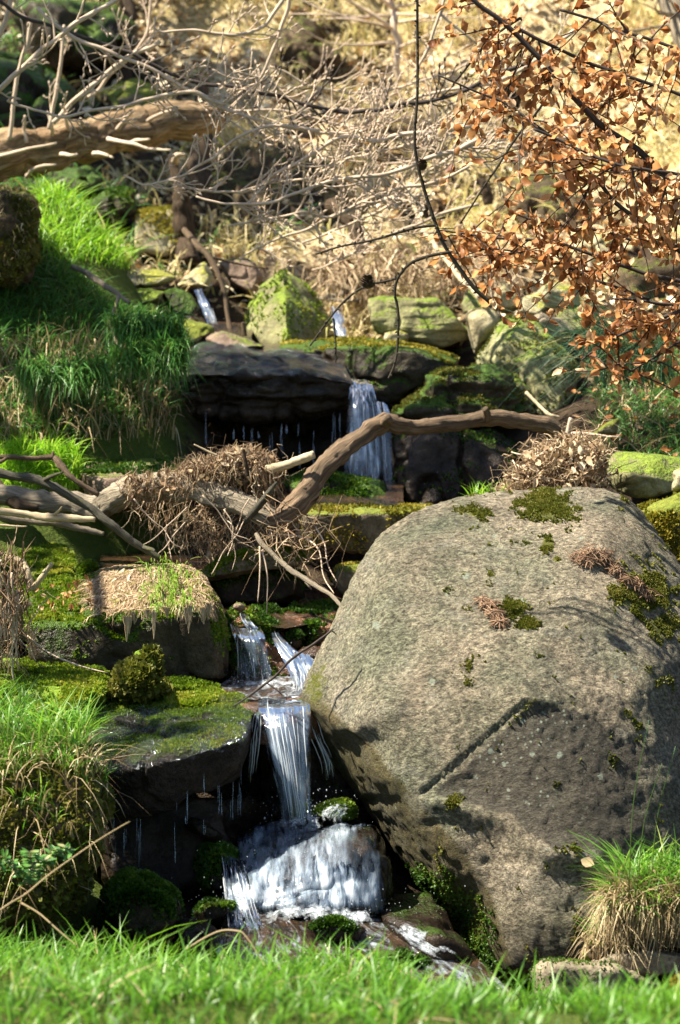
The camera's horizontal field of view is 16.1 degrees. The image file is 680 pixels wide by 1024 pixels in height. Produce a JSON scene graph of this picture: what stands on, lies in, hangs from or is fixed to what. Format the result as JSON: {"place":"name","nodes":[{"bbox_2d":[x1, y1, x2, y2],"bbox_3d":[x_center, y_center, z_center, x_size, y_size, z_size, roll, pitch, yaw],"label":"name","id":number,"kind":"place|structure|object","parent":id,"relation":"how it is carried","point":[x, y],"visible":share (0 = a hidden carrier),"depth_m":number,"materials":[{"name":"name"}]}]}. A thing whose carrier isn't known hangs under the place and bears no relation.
{"place":"outdoors","nodes":[
{"label":"outdoors","id":0,"kind":"place"},
{"bbox_2d":[0,670,116,762],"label":"grass","id":1,"kind":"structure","parent":0,"point":[16,712],"depth_m":6.02,"materials":[{"name":"plant"}]},
{"bbox_2d":[151,674,225,708],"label":"rock","id":2,"kind":"object","parent":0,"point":[191,691],"visible":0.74,"depth_m":6.91,"materials":[{"name":"stone"}]},
{"bbox_2d":[98,322,511,1004],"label":"water","id":3,"kind":"structure","parent":0,"point":[272,924],"depth_m":6.39,"materials":[{"name":"liquid"}]},
{"bbox_2d":[181,227,259,327],"bbox_3d":[-0.561,-1.002,10.377,0.362,0.455,0.286,2,6,18],"label":"stick","id":4,"kind":"object","parent":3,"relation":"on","point":[193,240],"visible":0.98,"depth_m":10.38,"materials":[{"name":"wood"}]},
{"bbox_2d":[270,629,313,691],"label":"waterfall","id":5,"kind":"structure","parent":3,"relation":"on","point":[303,663],"depth_m":7.12,"materials":[{"name":"liquid"}]},
{"bbox_2d":[281,469,387,496],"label":"rock","id":6,"kind":"object","parent":3,"relation":"in","point":[339,483],"visible":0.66,"depth_m":8.62,"materials":[{"name":"stone"}]},
{"bbox_2d":[227,682,430,952],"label":"water","id":7,"kind":"structure","parent":0,"point":[319,910],"depth_m":6.24,"materials":[{"name":"white liquid"}]},
{"bbox_2d":[251,696,325,825],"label":"waterfall","id":8,"kind":"structure","parent":7,"relation":"on","point":[278,706],"depth_m":6.74,"materials":[{"name":"liquid"}]},
{"bbox_2d":[0,0,679,1023],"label":"ground","id":9,"kind":"structure","parent":0,"point":[94,546],"depth_m":11.09,"materials":[{"name":"soil"}]},
{"bbox_2d":[0,181,50,289],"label":"earth clod","id":10,"kind":"object","parent":9,"relation":"on","point":[21,244],"visible":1,"depth_m":8.98,"materials":[{"name":"soil"}]},
{"bbox_2d":[0,842,75,885],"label":"fern","id":11,"kind":"object","parent":9,"relation":"on","point":[39,864],"visible":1,"depth_m":5.43,"materials":[{"name":"green plant"}]},
{"bbox_2d":[0,542,77,643],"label":"rock","id":12,"kind":"object","parent":9,"relation":"on","point":[61,558],"visible":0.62,"depth_m":7.80,"materials":[{"name":"stone"}]},
{"bbox_2d":[0,506,95,522],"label":"stick","id":13,"kind":"object","parent":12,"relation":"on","point":[55,517],"visible":1,"depth_m":7.62,"materials":[{"name":"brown wood"}]},
{"bbox_2d":[0,51,79,129],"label":"rock","id":14,"kind":"object","parent":9,"relation":"on","point":[33,88],"visible":0.62,"depth_m":13.11,"materials":[{"name":"stone"}]},
{"bbox_2d":[0,416,100,491],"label":"grass","id":15,"kind":"structure","parent":9,"relation":"on","point":[39,448],"depth_m":8.20,"materials":[{"name":"plant"}]},
{"bbox_2d":[0,525,107,679],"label":"root tangle","id":16,"kind":"object","parent":9,"relation":"on","point":[9,611],"visible":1,"depth_m":6.93,"materials":[{"name":"brown plant"}]},
{"bbox_2d":[0,656,111,736],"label":"rock","id":17,"kind":"object","parent":9,"relation":"on","point":[63,677],"visible":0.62,"depth_m":6.90,"materials":[{"name":"stone"}]},
{"bbox_2d":[0,0,119,104],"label":"bare branch","id":18,"kind":"object","parent":9,"relation":"on","point":[33,58],"visible":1,"depth_m":8.46,"materials":[{"name":"brown plant"}]},
{"bbox_2d":[0,717,144,947],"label":"grass tussock","id":19,"kind":"object","parent":9,"relation":"on","point":[41,809],"depth_m":5.82,"materials":[{"name":"plant"}]},
{"bbox_2d":[0,726,160,779],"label":"dry straw","id":20,"kind":"object","parent":19,"relation":"on","point":[82,754],"visible":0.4,"depth_m":5.89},
{"bbox_2d":[12,0,139,71],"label":"rock","id":21,"kind":"object","parent":9,"relation":"on","point":[73,60],"visible":0.54,"depth_m":14.00,"materials":[{"name":"stone"}]},
{"bbox_2d":[24,170,149,270],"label":"grass","id":22,"kind":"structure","parent":9,"relation":"on","point":[103,240],"depth_m":9.86,"materials":[{"name":"plant"}]},
{"bbox_2d":[0,249,214,458],"bbox_3d":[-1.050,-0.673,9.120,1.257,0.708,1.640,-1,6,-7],"label":"grass","id":23,"kind":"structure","parent":9,"relation":"on","point":[166,353],"depth_m":8.67,"materials":[{"name":"plant"}]},
{"bbox_2d":[84,184,136,224],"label":"rock","id":24,"kind":"object","parent":9,"relation":"on","point":[122,197],"visible":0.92,"depth_m":11.33,"materials":[{"name":"stone"}]},
{"bbox_2d":[47,165,102,196],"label":"rock","id":25,"kind":"object","parent":24,"relation":"on","point":[88,176],"visible":0.62,"depth_m":11.57,"materials":[{"name":"stone"}]},
{"bbox_2d":[0,100,228,182],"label":"fallen log","id":26,"kind":"object","parent":9,"relation":"on","point":[24,151],"visible":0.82,"depth_m":10.75,"materials":[{"name":"brown wood"}]},
{"bbox_2d":[22,563,230,682],"bbox_3d":[-0.655,0.373,7.359,0.673,0.392,0.612,0,6,0],"label":"rock","id":27,"kind":"object","parent":9,"relation":"on","point":[200,649],"visible":0.7,"depth_m":7.10,"materials":[{"name":"stone"}]},
{"bbox_2d":[67,551,227,641],"bbox_3d":[-0.656,0.353,7.326,0.671,0.454,0.674,0,6,0],"label":"root mat","id":28,"kind":"object","parent":27,"relation":"on","point":[152,581],"visible":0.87,"depth_m":7.26,"materials":[{"name":"beige plant"}]},
{"bbox_2d":[0,468,161,560],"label":"stick","id":29,"kind":"object","parent":28,"relation":"on","point":[72,497],"visible":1,"depth_m":7.47,"materials":[{"name":"wood"}]},
{"bbox_2d":[100,78,161,110],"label":"rock","id":30,"kind":"object","parent":9,"relation":"on","point":[120,96],"visible":0.39,"depth_m":13.42,"materials":[{"name":"stone"}]},
{"bbox_2d":[79,455,200,508],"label":"rock","id":31,"kind":"object","parent":9,"relation":"on","point":[95,477],"visible":0.48,"depth_m":8.34,"materials":[{"name":"green stone"}]},
{"bbox_2d":[95,865,185,955],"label":"rock","id":32,"kind":"object","parent":9,"relation":"on","point":[152,903],"visible":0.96,"depth_m":6.11,"materials":[{"name":"stone"}]},
{"bbox_2d":[132,204,176,256],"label":"rock","id":33,"kind":"object","parent":9,"relation":"on","point":[159,217],"visible":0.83,"depth_m":11.31,"materials":[{"name":"stone"}]},
{"bbox_2d":[0,0,320,275],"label":"grass","id":34,"kind":"structure","parent":9,"relation":"on","point":[18,178],"depth_m":11.78,"materials":[{"name":"plant"}]},
{"bbox_2d":[169,152,200,271],"bbox_3d":[-0.728,-1.406,11.305,0.116,0.562,0.273,-2,6,-16],"label":"rotten post","id":35,"kind":"object","parent":9,"relation":"on","point":[182,210],"visible":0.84,"depth_m":11.28,"materials":[{"name":"brown wood"}]},
{"bbox_2d":[100,795,274,901],"bbox_3d":[-0.467,0.975,6.987,0.571,0.440,0.868,0,6,0],"label":"rock","id":36,"kind":"object","parent":9,"relation":"on","point":[166,845],"visible":0.44,"depth_m":6.62,"materials":[{"name":"stone"}]},
{"bbox_2d":[76,691,253,819],"bbox_3d":[-0.540,0.665,6.728,0.597,0.258,0.743,0,6,0],"label":"rock","id":37,"kind":"object","parent":36,"relation":"on","point":[193,750],"visible":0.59,"depth_m":6.49,"materials":[{"name":"stone"}]},
{"bbox_2d":[106,643,173,704],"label":"rock","id":38,"kind":"object","parent":37,"relation":"on","point":[138,676],"visible":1,"depth_m":6.84,"materials":[{"name":"stone"}]},
{"bbox_2d":[173,916,220,966],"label":"rock","id":39,"kind":"object","parent":9,"relation":"on","point":[192,930],"visible":0.59,"depth_m":6.13,"materials":[{"name":"stone"}]},
{"bbox_2d":[186,73,218,221],"bbox_3d":[-0.696,-1.850,12.539,0.182,0.918,0.703,0,6,0],"label":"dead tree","id":40,"kind":"object","parent":9,"relation":"on","point":[202,176],"visible":0.43,"depth_m":12.29,"materials":[{"name":"brown wood"}]},
{"bbox_2d":[36,6,392,176],"bbox_3d":[-0.456,-1.520,8.735,1.300,0.628,0.321,0,6,0],"label":"bare branch","id":41,"kind":"object","parent":9,"relation":"on","point":[104,50],"visible":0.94,"depth_m":8.78,"materials":[{"name":"brown plant"}]},
{"bbox_2d":[7,57,252,145],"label":"bare branch","id":42,"kind":"object","parent":41,"relation":"attached to","point":[175,108],"visible":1,"depth_m":8.69,"materials":[{"name":"brown plant"}]},
{"bbox_2d":[123,79,323,199],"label":"bare branch","id":43,"kind":"object","parent":41,"relation":"attached to","point":[218,153],"visible":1,"depth_m":8.70,"materials":[{"name":"brown plant"}]},
{"bbox_2d":[190,896,238,923],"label":"rock","id":44,"kind":"object","parent":9,"relation":"on","point":[208,909],"visible":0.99,"depth_m":6.26,"materials":[{"name":"stone"}]},
{"bbox_2d":[192,840,239,897],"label":"rock","id":45,"kind":"object","parent":9,"relation":"on","point":[208,856],"visible":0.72,"depth_m":6.52,"materials":[{"name":"stone"}]},
{"bbox_2d":[153,0,304,56],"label":"bare branch","id":46,"kind":"object","parent":9,"relation":"on","point":[248,32],"visible":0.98,"depth_m":8.86,"materials":[{"name":"brown plant"}]},
{"bbox_2d":[217,258,262,294],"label":"rock","id":47,"kind":"object","parent":9,"relation":"on","point":[238,275],"visible":0.91,"depth_m":10.90,"materials":[{"name":"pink stone"}]},
{"bbox_2d":[209,568,306,604],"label":"rock","id":48,"kind":"object","parent":9,"relation":"on","point":[229,591],"visible":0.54,"depth_m":7.82,"materials":[{"name":"stone"}]},
{"bbox_2d":[203,543,313,580],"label":"rock","id":49,"kind":"object","parent":48,"relation":"on","point":[241,566],"visible":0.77,"depth_m":7.71,"materials":[{"name":"stone"}]},
{"bbox_2d":[225,602,298,677],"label":"rock","id":50,"kind":"object","parent":9,"relation":"on","point":[271,656],"visible":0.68,"depth_m":7.30,"materials":[{"name":"orange stone"}]},
{"bbox_2d":[0,0,525,152],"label":"bare branch","id":51,"kind":"object","parent":9,"relation":"on","point":[319,92],"visible":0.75,"depth_m":9.08,"materials":[{"name":"brown wood"}]},
{"bbox_2d":[212,0,308,115],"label":"bare branch","id":52,"kind":"object","parent":51,"relation":"attached to","point":[275,45],"visible":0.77,"depth_m":8.97,"materials":[{"name":"brown plant"}]},
{"bbox_2d":[211,145,336,238],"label":"earth bank","id":53,"kind":"structure","parent":9,"relation":"on","point":[242,178],"depth_m":12.46,"materials":[{"name":"soil"}]},
{"bbox_2d":[0,406,574,532],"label":"driftwood branch","id":54,"kind":"object","parent":9,"relation":"on","point":[304,494],"visible":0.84,"depth_m":7.77,"materials":[{"name":"brown plant"}]},
{"bbox_2d":[157,430,302,531],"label":"debris clump","id":55,"kind":"object","parent":54,"relation":"on","point":[225,467],"visible":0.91,"depth_m":7.65,"materials":[{"name":"plant"}]},
{"bbox_2d":[110,461,351,613],"bbox_3d":[-0.310,0.081,7.750,0.938,0.501,0.565,3,7,25],"label":"root curtain","id":56,"kind":"object","parent":54,"relation":"hanging from","point":[135,482],"visible":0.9,"depth_m":7.69,"materials":[{"name":"brown plant"}]},
{"bbox_2d":[244,269,332,343],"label":"rock","id":57,"kind":"object","parent":9,"relation":"on","point":[283,305],"visible":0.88,"depth_m":10.29,"materials":[{"name":"green stone"}]},
{"bbox_2d":[232,403,367,470],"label":"rock","id":58,"kind":"object","parent":9,"relation":"on","point":[319,436],"visible":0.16,"depth_m":9.57,"materials":[{"name":"stone"}]},
{"bbox_2d":[172,342,356,425],"bbox_3d":[-0.345,-0.483,9.365,0.823,0.340,0.857,0,6,0],"label":"rock","id":59,"kind":"object","parent":58,"relation":"on","point":[245,391],"visible":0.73,"depth_m":9.03,"materials":[{"name":"stone"}]},
{"bbox_2d":[261,16,340,87],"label":"earth bank","id":60,"kind":"structure","parent":9,"relation":"on","point":[306,47],"depth_m":14.26,"materials":[{"name":"soil"}]},
{"bbox_2d":[223,820,389,918],"bbox_3d":[-0.096,0.989,6.600,0.464,0.230,0.557,0,6,0],"label":"rock","id":61,"kind":"object","parent":9,"relation":"on","point":[356,853],"visible":0.82,"depth_m":6.44,"materials":[{"name":"stone"}]},
{"bbox_2d":[309,797,358,821],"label":"rock","id":62,"kind":"object","parent":61,"relation":"on","point":[347,808],"visible":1,"depth_m":6.68,"materials":[{"name":"stone"}]},
{"bbox_2d":[220,817,393,928],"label":"waterfall","id":63,"kind":"structure","parent":9,"relation":"on","point":[234,868],"depth_m":6.38,"materials":[{"name":"liquid"}]},
{"bbox_2d":[280,597,341,650],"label":"rock","id":64,"kind":"object","parent":9,"relation":"on","point":[317,616],"visible":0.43,"depth_m":7.54,"materials":[{"name":"green stone"}]},
{"bbox_2d":[259,738,370,822],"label":"rock","id":65,"kind":"object","parent":9,"relation":"on","point":[310,765],"visible":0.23,"depth_m":6.99,"materials":[{"name":"stone"}]},
{"bbox_2d":[219,683,321,745],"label":"rock","id":66,"kind":"object","parent":65,"relation":"on","point":[303,727],"visible":0.4,"depth_m":6.80,"materials":[{"name":"orange stone"}]},
{"bbox_2d":[196,69,471,232],"bbox_3d":[-0.033,-1.316,8.795,1.028,0.595,0.250,-1,6,-6],"label":"bare branch","id":67,"kind":"object","parent":9,"relation":"on","point":[365,138],"visible":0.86,"depth_m":8.81,"materials":[{"name":"brown plant"}]},
{"bbox_2d":[305,913,364,942],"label":"rock","id":68,"kind":"object","parent":9,"relation":"on","point":[324,925],"visible":0.94,"depth_m":6.20,"materials":[{"name":"stone"}]},
{"bbox_2d":[243,153,430,267],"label":"bare branch","id":69,"kind":"object","parent":9,"relation":"on","point":[401,197],"visible":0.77,"depth_m":9.33,"materials":[{"name":"brown plant"}]},
{"bbox_2d":[225,60,422,170],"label":"bare branch","id":70,"kind":"object","parent":69,"relation":"on","point":[337,116],"visible":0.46,"depth_m":9.29,"materials":[{"name":"brown plant"}]},
{"bbox_2d":[0,0,679,352],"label":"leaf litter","id":71,"kind":"object","parent":9,"relation":"on","point":[230,58],"visible":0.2,"depth_m":13.18,"materials":[{"name":"plant"}]},
{"bbox_2d":[11,0,679,338],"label":"dry grass","id":72,"kind":"structure","parent":9,"relation":"on","point":[473,216],"depth_m":12.76,"materials":[{"name":"plant"}]},
{"bbox_2d":[229,136,469,264],"bbox_3d":[0.037,-1.158,8.940,0.902,0.479,0.273,0,6,0],"label":"bare branch","id":73,"kind":"object","parent":9,"relation":"on","point":[345,211],"visible":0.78,"depth_m":8.92,"materials":[{"name":"brown plant"}]},
{"bbox_2d":[196,97,530,234],"bbox_3d":[0.100,-1.234,8.603,1.236,0.488,0.271,0,6,0],"label":"bare branch","id":74,"kind":"object","parent":9,"relation":"on","point":[465,146],"visible":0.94,"depth_m":8.62,"materials":[{"name":"brown plant"}]},
{"bbox_2d":[300,502,432,554],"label":"rock","id":75,"kind":"object","parent":9,"relation":"on","point":[366,525],"visible":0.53,"depth_m":8.06,"materials":[{"name":"stone"}]},
{"bbox_2d":[279,334,459,405],"bbox_3d":[0.111,-0.573,9.736,0.737,0.275,0.699,0,6,0],"label":"rock","id":76,"kind":"object","parent":9,"relation":"on","point":[371,360],"visible":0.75,"depth_m":9.43,"materials":[{"name":"stone"}]},
{"bbox_2d":[281,54,487,208],"bbox_3d":[0.163,-1.460,9.229,0.798,0.592,0.254,0,6,0],"label":"bare branch","id":77,"kind":"object","parent":9,"relation":"on","point":[404,147],"visible":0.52,"depth_m":9.20,"materials":[{"name":"brown plant"}]},
{"bbox_2d":[270,5,510,117],"bbox_3d":[0.212,-1.908,10.046,1.015,0.538,0.264,0,6,0],"label":"bare branch","id":78,"kind":"object","parent":9,"relation":"on","point":[405,85],"visible":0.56,"depth_m":10.06,"materials":[{"name":"brown plant"}]},
{"bbox_2d":[265,0,523,82],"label":"tree","id":79,"kind":"object","parent":9,"relation":"on","point":[392,25],"visible":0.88,"depth_m":13.81,"materials":[{"name":"brown plant"}]},
{"bbox_2d":[312,165,481,270],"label":"bare branch","id":80,"kind":"object","parent":9,"relation":"on","point":[419,223],"visible":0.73,"depth_m":9.74,"materials":[{"name":"brown plant"}]},
{"bbox_2d":[290,230,542,338],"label":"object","id":81,"kind":"object","parent":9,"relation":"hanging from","point":[346,273],"visible":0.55,"depth_m":10.70,"materials":[{"name":"plant"}]},
{"bbox_2d":[367,296,468,347],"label":"rock","id":82,"kind":"object","parent":9,"relation":"on","point":[433,321],"visible":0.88,"depth_m":9.98,"materials":[{"name":"green stone"}]},
{"bbox_2d":[381,892,472,960],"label":"rock","id":83,"kind":"object","parent":9,"relation":"on","point":[424,917],"visible":0.75,"depth_m":6.31,"materials":[{"name":"stone"}]},
{"bbox_2d":[303,80,553,256],"bbox_3d":[0.342,-1.344,9.468,0.983,0.678,0.329,0,6,0],"label":"bare branch","id":84,"kind":"object","parent":9,"relation":"on","point":[417,179],"visible":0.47,"depth_m":9.52,"materials":[{"name":"brown plant"}]},
{"bbox_2d":[389,428,519,504],"bbox_3d":[0.444,-0.151,9.081,0.523,0.388,0.628,0,6,0],"label":"rock","id":85,"kind":"object","parent":9,"relation":"on","point":[434,468],"visible":0.58,"depth_m":8.84,"materials":[{"name":"stone"}]},
{"bbox_2d":[338,8,573,119],"bbox_3d":[0.464,-1.769,9.535,0.955,0.438,0.240,0,6,0],"label":"bare branch","id":86,"kind":"object","parent":9,"relation":"on","point":[521,69],"visible":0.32,"depth_m":9.47,"materials":[{"name":"brown plant"}]},
{"bbox_2d":[391,362,527,428],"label":"rock","id":87,"kind":"object","parent":9,"relation":"on","point":[452,390],"visible":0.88,"depth_m":9.01,"materials":[{"name":"stone"}]},
{"bbox_2d":[301,486,679,987],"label":"boulder","id":88,"kind":"object","parent":9,"relation":"on","point":[480,764],"visible":0.86,"depth_m":6.55,"materials":[{"name":"stone"}]},
{"bbox_2d":[565,543,626,577],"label":"needle clump","id":89,"kind":"object","parent":88,"relation":"on","point":[588,557],"visible":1,"depth_m":6.81,"materials":[{"name":"plant"}]},
{"bbox_2d":[474,313,581,415],"bbox_3d":[0.755,-0.553,9.568,0.448,0.470,0.644,0,6,0],"label":"rock","id":90,"kind":"object","parent":9,"relation":"on","point":[499,354],"visible":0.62,"depth_m":9.35,"materials":[{"name":"green stone"}]},
{"bbox_2d":[466,307,499,353],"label":"rock","id":91,"kind":"object","parent":90,"relation":"on","point":[481,322],"visible":0.79,"depth_m":9.74,"materials":[{"name":"stone"}]},
{"bbox_2d":[494,169,590,229],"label":"rock","id":92,"kind":"structure","parent":9,"relation":"on","point":[542,187],"depth_m":11.94,"materials":[{"name":"stone"}]},
{"bbox_2d":[413,242,679,408],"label":"rush clump","id":93,"kind":"object","parent":9,"relation":"on","point":[602,356],"visible":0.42,"depth_m":8.59,"materials":[{"name":"plant"}]},
{"bbox_2d":[418,189,679,368],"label":"beech bough","id":94,"kind":"object","parent":9,"relation":"on","point":[501,257],"visible":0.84,"depth_m":7.04,"materials":[{"name":"orange plant"}]},
{"bbox_2d":[490,403,648,495],"bbox_3d":[0.723,-0.150,7.753,0.508,0.427,0.669,0,6,0],"label":"debris heap","id":95,"kind":"object","parent":9,"relation":"on","point":[569,459],"visible":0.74,"depth_m":7.62,"materials":[{"name":"brown plant"}]},
{"bbox_2d":[528,956,661,1003],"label":"rock","id":96,"kind":"object","parent":9,"relation":"on","point":[544,969],"visible":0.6,"depth_m":5.77,"materials":[{"name":"stone"}]},
{"bbox_2d":[522,0,679,67],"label":"tree","id":97,"kind":"object","parent":9,"relation":"on","point":[668,9],"visible":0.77,"depth_m":12.84,"materials":[{"name":"brown wood"}]},
{"bbox_2d":[552,252,679,397],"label":"beech bough","id":98,"kind":"object","parent":9,"relation":"on","point":[652,325],"visible":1,"depth_m":6.87,"materials":[{"name":"orange plant"}]},
{"bbox_2d":[426,0,679,295],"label":"beech bough","id":99,"kind":"object","parent":98,"relation":"on","point":[585,104],"visible":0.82,"depth_m":6.60,"materials":[{"name":"orange plant"}]},
{"bbox_2d":[310,0,489,378],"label":"larch twig","id":100,"kind":"object","parent":99,"relation":"hanging from","point":[368,279],"visible":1,"depth_m":6.54,"materials":[{"name":"wood"}]},
{"bbox_2d":[437,53,679,291],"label":"beech bough","id":101,"kind":"object","parent":99,"relation":"attached to","point":[569,160],"visible":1,"depth_m":6.36,"materials":[{"name":"orange plant"}]},
{"bbox_2d":[554,822,679,975],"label":"grass tussock","id":102,"kind":"object","parent":9,"relation":"on","point":[641,917],"depth_m":5.88,"materials":[{"name":"plant"}]},
{"bbox_2d":[581,329,679,460],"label":"grass","id":103,"kind":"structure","parent":9,"relation":"on","point":[604,394],"depth_m":8.83,"materials":[{"name":"plant"}]},
{"bbox_2d":[587,949,679,977],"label":"rock","id":104,"kind":"object","parent":9,"relation":"on","point":[668,962],"visible":0.56,"depth_m":5.87,"materials":[{"name":"stone"}]},
{"bbox_2d":[606,451,679,498],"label":"rock","id":105,"kind":"object","parent":9,"relation":"on","point":[656,479],"visible":0.81,"depth_m":7.87,"materials":[{"name":"green stone"}]},
{"bbox_2d":[612,253,679,309],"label":"rock","id":106,"kind":"structure","parent":9,"relation":"on","point":[654,267],"depth_m":10.40,"materials":[{"name":"stone"}]},
{"bbox_2d":[0,911,679,1023],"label":"grass","id":107,"kind":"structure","parent":0,"point":[220,988],"depth_m":4.22,"materials":[{"name":"plant"}]},
{"bbox_2d":[637,492,679,562],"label":"rock","id":108,"kind":"object","parent":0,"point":[663,516],"visible":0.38,"depth_m":7.41,"materials":[{"name":"stone"}]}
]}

